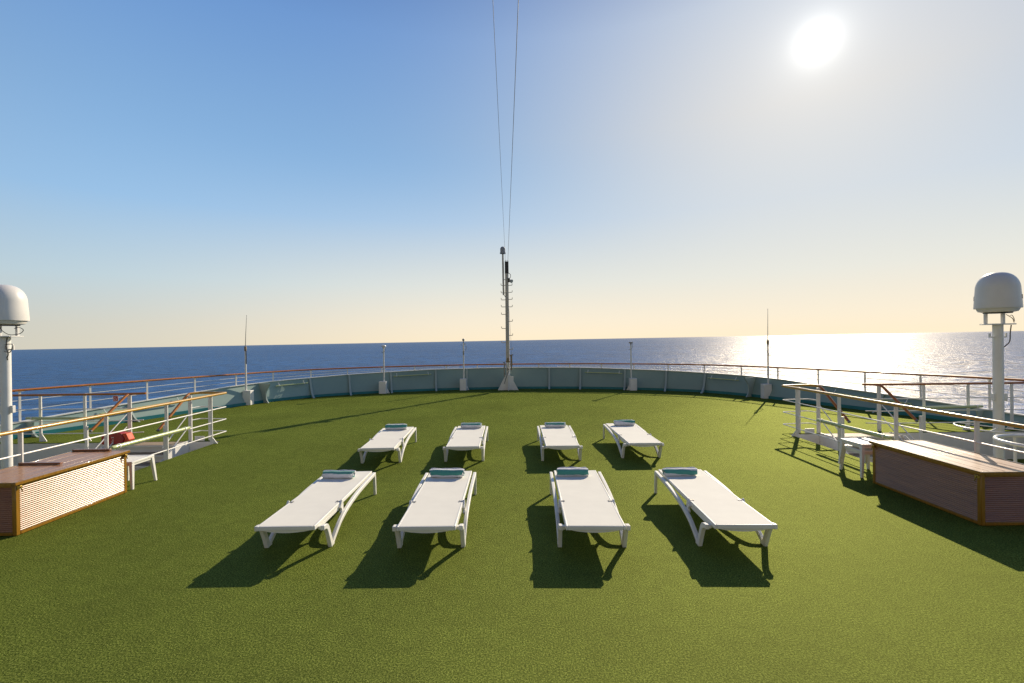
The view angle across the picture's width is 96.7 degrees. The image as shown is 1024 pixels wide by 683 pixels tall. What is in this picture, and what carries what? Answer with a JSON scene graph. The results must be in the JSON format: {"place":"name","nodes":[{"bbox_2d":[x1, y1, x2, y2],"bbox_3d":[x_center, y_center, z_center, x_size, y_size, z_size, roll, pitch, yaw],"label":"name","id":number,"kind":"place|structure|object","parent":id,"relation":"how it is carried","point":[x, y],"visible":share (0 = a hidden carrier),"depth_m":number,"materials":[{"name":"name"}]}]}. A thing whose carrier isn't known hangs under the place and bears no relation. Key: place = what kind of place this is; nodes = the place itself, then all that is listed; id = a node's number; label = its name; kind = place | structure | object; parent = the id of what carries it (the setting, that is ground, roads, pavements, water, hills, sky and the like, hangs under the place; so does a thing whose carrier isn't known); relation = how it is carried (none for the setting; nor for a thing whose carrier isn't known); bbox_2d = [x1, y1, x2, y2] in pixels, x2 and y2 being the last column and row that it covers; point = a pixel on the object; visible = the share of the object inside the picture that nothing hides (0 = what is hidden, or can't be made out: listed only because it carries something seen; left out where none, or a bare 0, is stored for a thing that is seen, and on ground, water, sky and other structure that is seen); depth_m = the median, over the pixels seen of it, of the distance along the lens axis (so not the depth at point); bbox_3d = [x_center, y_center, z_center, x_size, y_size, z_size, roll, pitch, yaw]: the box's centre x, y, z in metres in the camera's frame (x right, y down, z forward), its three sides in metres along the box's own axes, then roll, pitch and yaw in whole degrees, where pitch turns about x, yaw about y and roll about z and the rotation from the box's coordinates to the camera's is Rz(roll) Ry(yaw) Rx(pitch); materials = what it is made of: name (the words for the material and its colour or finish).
{"place":"outdoors","nodes":[
{"label":"outdoors","id":0,"kind":"place"},
{"bbox_2d":[0,284,29,468],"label":"antenna mast","id":1,"kind":"object","parent":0,"point":[14,308],"visible":0.98,"depth_m":8.69,"materials":[{"name":"white metal"}]},
{"bbox_2d":[85,393,204,470],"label":"stairs","id":2,"kind":"structure","parent":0,"point":[146,448],"depth_m":10.24,"materials":[{"name":"white metal"}]},
{"bbox_2d":[101,431,134,444],"bbox_3d":[-8.930,2.186,10.329,0.607,0.263,0.204,-1,0,0],"label":"red box","id":3,"kind":"object","parent":2,"relation":"on","point":[120,437],"visible":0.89,"depth_m":10.23,"materials":[{"name":"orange plastic"}]},
{"bbox_2d":[0,431,1023,468],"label":"deck","id":4,"kind":"structure","parent":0,"point":[986,437],"depth_m":10.58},
{"bbox_2d":[0,389,1023,682],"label":"turf","id":5,"kind":"structure","parent":4,"relation":"on","point":[176,571],"depth_m":4.51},
{"bbox_2d":[0,449,129,535],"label":"storage box","id":6,"kind":"object","parent":5,"relation":"on","point":[37,493],"visible":1,"depth_m":6.00,"materials":[{"name":"brown wood"}]},
{"bbox_2d":[0,392,145,441],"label":"railing","id":7,"kind":"object","parent":5,"relation":"on","point":[85,408],"visible":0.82,"depth_m":10.75,"materials":[{"name":"white metal"}]},
{"bbox_2d":[25,417,109,419],"bbox_3d":[-10.413,1.797,10.690,1.931,0.093,0.129,-1,0,0],"label":"tube lamp","id":8,"kind":"object","parent":7,"relation":"attached to","point":[48,418],"visible":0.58,"depth_m":10.64,"materials":[{"name":"white paint"}]},
{"bbox_2d":[0,392,226,462],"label":"railing","id":9,"kind":"object","parent":5,"relation":"on","point":[210,430],"visible":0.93,"depth_m":8.28,"materials":[{"name":"white metal"}]},
{"bbox_2d":[110,426,190,449],"bbox_3d":[-6.747,1.794,8.579,0.112,0.094,1.850,-1,0,0],"label":"tube lamp","id":10,"kind":"object","parent":9,"relation":"attached to","point":[116,446],"visible":0.96,"depth_m":8.39,"materials":[{"name":"white paint"}]},
{"bbox_2d":[127,455,156,489],"bbox_3d":[-6.159,2.098,7.335,0.499,0.430,0.499,-1,0,0],"label":"stool","id":11,"kind":"object","parent":5,"relation":"on","point":[132,460],"visible":0.57,"depth_m":7.38,"materials":[{"name":"white plastic"}]},
{"bbox_2d":[242,315,253,404],"bbox_3d":[-9.802,0.681,16.782,0.410,3.305,0.240,-1,0,0],"label":"whip antenna","id":12,"kind":"object","parent":5,"relation":"on","point":[248,396],"visible":0.96,"depth_m":16.75,"materials":[{"name":"white paint"}]},
{"bbox_2d":[254,471,376,547],"bbox_3d":[-2.368,2.093,5.746,0.743,0.373,2.006,-1,0,0],"label":"sun lounger","id":13,"kind":"object","parent":5,"relation":"on","point":[317,504],"visible":0.9,"depth_m":5.32,"materials":[{"name":"white plastic"}]},
{"bbox_2d":[322,470,355,477],"bbox_3d":[-2.446,1.873,6.427,0.467,0.110,0.128,-1,0,3],"label":"rolled towel","id":14,"kind":"object","parent":13,"relation":"on","point":[338,473],"visible":1,"depth_m":6.38,"materials":[{"name":"white fabric"}]},
{"bbox_2d":[379,345,389,393],"bbox_3d":[-5.595,1.210,19.923,0.420,2.125,0.240,-1,0,0],"label":"mushroom antenna","id":15,"kind":"object","parent":5,"relation":"on","point":[383,389],"visible":1,"depth_m":19.84,"materials":[{"name":"white paint"}]},
{"bbox_2d":[358,427,416,462],"bbox_3d":[-2.469,2.085,9.204,0.743,0.373,2.006,-1,0,-2],"label":"sun lounger","id":16,"kind":"object","parent":5,"relation":"on","point":[383,440],"visible":0.99,"depth_m":8.76,"materials":[{"name":"white plastic"}]},
{"bbox_2d":[385,424,406,429],"bbox_3d":[-2.519,1.858,9.924,0.474,0.122,0.147,-1,0,-2],"label":"rolled towel","id":17,"kind":"object","parent":16,"relation":"on","point":[395,426],"visible":1,"depth_m":9.87,"materials":[{"name":"fabric"}]},
{"bbox_2d":[392,471,476,547],"bbox_3d":[-0.888,2.074,5.699,0.743,0.373,2.006,-1,0,0],"label":"sun lounger","id":18,"kind":"object","parent":5,"relation":"on","point":[436,504],"visible":0.98,"depth_m":5.27,"materials":[{"name":"white plastic"}]},
{"bbox_2d":[429,468,464,477],"bbox_3d":[-0.913,1.847,6.400,0.488,0.123,0.147,-1,0,3],"label":"rolled towel","id":19,"kind":"object","parent":18,"relation":"on","point":[447,472],"visible":1,"depth_m":6.35,"materials":[{"name":"teal fabric"}]},
{"bbox_2d":[460,339,468,390],"bbox_3d":[-2.177,1.045,20.783,0.410,2.365,0.240,-1,0,0],"label":"sensor post","id":20,"kind":"object","parent":5,"relation":"on","point":[463,384],"visible":1,"depth_m":20.67,"materials":[{"name":"white metal"}]},
{"bbox_2d":[443,426,487,461],"bbox_3d":[-0.899,2.065,9.244,0.743,0.373,2.006,-1,0,0],"label":"sun lounger","id":21,"kind":"object","parent":5,"relation":"on","point":[460,438],"visible":1,"depth_m":8.83,"materials":[{"name":"white plastic"}]},
{"bbox_2d":[461,422,481,427],"bbox_3d":[-0.895,1.841,9.986,0.465,0.116,0.138,-1,0,1],"label":"rolled towel","id":22,"kind":"object","parent":21,"relation":"on","point":[472,425],"visible":1,"depth_m":9.93,"materials":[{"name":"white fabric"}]},
{"bbox_2d":[498,246,517,390],"bbox_3d":[-0.213,-1.062,20.627,0.818,6.530,0.498,-1,0,31],"label":"mast","id":23,"kind":"object","parent":5,"relation":"on","point":[508,383],"visible":1,"depth_m":20.66,"materials":[{"name":"white metal"}]},
{"bbox_2d":[493,9,504,244],"bbox_3d":[-0.344,-6.462,5.439,0.009,5.741,30.529,-1,0,0],"label":"stay wire","id":24,"kind":"object","parent":23,"relation":"attached to","point":[497,101],"visible":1,"depth_m":10.37,"materials":[{"name":"metal"}]},
{"bbox_2d":[508,0,518,248],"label":"stay wire","id":25,"kind":"object","parent":23,"relation":"attached to","point":[513,114],"visible":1,"depth_m":10.43,"materials":[{"name":"metal"}]},
{"bbox_2d":[537,425,582,460],"bbox_3d":[0.924,2.042,9.206,0.743,0.373,2.006,-1,0,0],"label":"sun lounger","id":26,"kind":"object","parent":5,"relation":"on","point":[561,438],"visible":0.99,"depth_m":8.81,"materials":[{"name":"white plastic"}]},
{"bbox_2d":[544,422,565,426],"bbox_3d":[0.946,1.822,9.967,0.466,0.109,0.130,-1,0,0],"label":"rolled towel","id":27,"kind":"object","parent":26,"relation":"on","point":[555,424],"visible":1,"depth_m":9.92,"materials":[{"name":"fabric"}]},
{"bbox_2d":[550,470,629,546],"bbox_3d":[0.889,2.052,5.658,0.743,0.373,2.006,-1,0,2],"label":"sun lounger","id":28,"kind":"object","parent":5,"relation":"on","point":[585,504],"visible":0.99,"depth_m":5.25,"materials":[{"name":"white plastic"}]},
{"bbox_2d":[556,467,588,475],"bbox_3d":[0.849,1.829,6.401,0.455,0.116,0.138,-1,0,1],"label":"rolled towel","id":29,"kind":"object","parent":28,"relation":"on","point":[571,471],"visible":1,"depth_m":6.35,"materials":[{"name":"teal fabric"}]},
{"bbox_2d":[627,342,636,390],"bbox_3d":[5.224,1.076,19.923,0.420,2.122,0.240,-1,0,0],"label":"mushroom antenna","id":30,"kind":"object","parent":5,"relation":"on","point":[632,386],"visible":1,"depth_m":19.81,"materials":[{"name":"white paint"}]},
{"bbox_2d":[603,423,663,457],"bbox_3d":[2.440,2.023,9.341,0.743,0.373,2.006,-1,0,-1],"label":"sun lounger","id":31,"kind":"object","parent":5,"relation":"on","point":[633,435],"visible":0.98,"depth_m":8.91,"materials":[{"name":"white plastic"}]},
{"bbox_2d":[613,419,634,425],"bbox_3d":[2.480,1.796,10.084,0.476,0.122,0.147,-1,0,-4],"label":"rolled towel","id":32,"kind":"object","parent":31,"relation":"on","point":[623,422],"visible":1,"depth_m":10.03,"materials":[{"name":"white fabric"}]},
{"bbox_2d":[654,469,777,545],"bbox_3d":[2.411,2.033,5.643,0.743,0.373,2.006,-1,0,2],"label":"sun lounger","id":33,"kind":"object","parent":5,"relation":"on","point":[713,502],"visible":0.96,"depth_m":5.20,"materials":[{"name":"white plastic"}]},
{"bbox_2d":[662,467,696,475],"bbox_3d":[2.340,1.814,6.347,0.495,0.109,0.130,-1,0,-2],"label":"rolled towel","id":34,"kind":"object","parent":33,"relation":"on","point":[679,471],"visible":1,"depth_m":6.30,"materials":[{"name":"teal fabric"}]},
{"bbox_2d":[761,324,771,398],"bbox_3d":[9.416,0.441,16.782,0.410,3.305,0.240,-1,0,0],"label":"whip antenna","id":35,"kind":"object","parent":5,"relation":"on","point":[766,389],"visible":0.98,"depth_m":16.75,"materials":[{"name":"white paint"}]},
{"bbox_2d":[839,444,872,477],"bbox_3d":[5.790,1.948,7.465,0.499,0.430,0.499,-1,0,0],"label":"stool","id":36,"kind":"object","parent":5,"relation":"on","point":[868,451],"visible":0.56,"depth_m":7.52,"materials":[{"name":"white plastic"}]},
{"bbox_2d":[838,438,875,471],"bbox_3d":[5.769,1.843,7.460,0.499,0.430,0.499,-1,0,-3],"label":"stool","id":37,"kind":"object","parent":36,"relation":"on","point":[862,444],"visible":0.76,"depth_m":7.45,"materials":[{"name":"white plastic"}]},
{"bbox_2d":[782,384,1023,453],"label":"railing","id":38,"kind":"object","parent":5,"relation":"on","point":[798,423],"visible":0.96,"depth_m":7.86,"materials":[{"name":"white metal"}]},
{"bbox_2d":[816,418,892,439],"bbox_3d":[6.390,1.630,8.579,0.112,0.094,1.850,-1,0,0],"label":"tube lamp","id":39,"kind":"object","parent":38,"relation":"attached to","point":[883,436],"visible":1,"depth_m":8.40,"materials":[{"name":"white paint"}]},
{"bbox_2d":[830,389,911,403],"bbox_3d":[10.788,1.652,13.787,0.136,0.233,2.244,-1,0,-22],"label":"tube lamp","id":40,"kind":"object","parent":38,"relation":"attached to","point":[906,402],"visible":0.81,"depth_m":13.77,"materials":[{"name":"white paint"}]},
{"bbox_2d":[869,440,1023,525],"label":"storage box","id":41,"kind":"object","parent":5,"relation":"on","point":[980,489],"visible":1,"depth_m":5.78,"materials":[{"name":"brown wood"}]},
{"bbox_2d":[0,363,1023,438],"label":"bulwark","id":42,"kind":"object","parent":4,"relation":"on","point":[538,377],"visible":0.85,"depth_m":18.36,"materials":[{"name":"paint"}]},
{"bbox_2d":[100,397,178,413],"bbox_3d":[-11.143,1.926,13.787,0.136,0.233,2.244,-1,0,22],"label":"tube lamp","id":43,"kind":"object","parent":42,"relation":"attached to","point":[126,409],"visible":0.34,"depth_m":13.23,"materials":[{"name":"white paint"}]},
{"bbox_2d":[276,381,307,386],"bbox_3d":[-8.855,1.680,18.294,0.136,0.161,1.259,-1,0,40],"label":"tube lamp","id":44,"kind":"object","parent":42,"relation":"attached to","point":[291,384],"visible":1,"depth_m":18.24,"materials":[{"name":"white paint"}]},
{"bbox_2d":[394,373,430,376],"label":"tube lamp","id":45,"kind":"object","parent":42,"relation":"attached to","point":[411,375],"visible":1,"depth_m":20.58,"materials":[{"name":"white paint"}]},
{"bbox_2d":[585,372,621,373],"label":"tube lamp","id":46,"kind":"object","parent":42,"relation":"attached to","point":[603,372],"visible":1,"depth_m":20.58,"materials":[{"name":"white paint"}]},
{"bbox_2d":[708,376,738,380],"bbox_3d":[8.494,1.463,18.294,0.136,0.161,1.259,-1,0,-40],"label":"tube lamp","id":47,"kind":"object","parent":42,"relation":"attached to","point":[723,379],"visible":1,"depth_m":18.25,"materials":[{"name":"white paint"}]},
{"bbox_2d":[862,382,1023,430],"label":"railing","id":48,"kind":"object","parent":4,"relation":"on","point":[967,397],"visible":0.95,"depth_m":10.75,"materials":[{"name":"white metal"}]},
{"bbox_2d":[899,405,983,409],"bbox_3d":[10.055,1.541,10.690,1.931,0.093,0.129,-1,0,0],"label":"tube lamp","id":49,"kind":"object","parent":48,"relation":"attached to","point":[959,406],"visible":0.66,"depth_m":10.64,"materials":[{"name":"white paint"}]},
{"bbox_2d":[0,0,1023,349],"label":"sky","id":50,"kind":"structure","parent":0,"point":[173,173],"materials":[{"name":"blue"}]},
{"bbox_2d":[11,331,1023,421],"bbox_3d":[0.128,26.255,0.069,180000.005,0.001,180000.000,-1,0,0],"label":"sea","id":51,"kind":"structure","parent":0,"point":[959,353],"depth_m":595.56,"materials":[{"name":"liquid"}]},
{"bbox_2d":[805,384,922,462],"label":"stairs","id":52,"kind":"structure","parent":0,"point":[829,443],"depth_m":10.26,"materials":[{"name":"white metal"}]},
{"bbox_2d":[1005,459,1023,463],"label":"turf","id":53,"kind":"structure","parent":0,"point":[1020,461],"depth_m":10.45,"materials":[{"name":"green carpet"}]},
{"bbox_2d":[953,272,1023,458],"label":"antenna mast","id":54,"kind":"object","parent":53,"relation":"on","point":[998,293],"visible":0.97,"depth_m":8.68,"materials":[{"name":"white metal"}]},
{"bbox_2d":[993,434,1023,461],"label":"hoop stand","id":55,"kind":"object","parent":53,"relation":"on","point":[1014,444],"visible":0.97,"depth_m":7.38,"materials":[{"name":"white paint"}]}
]}

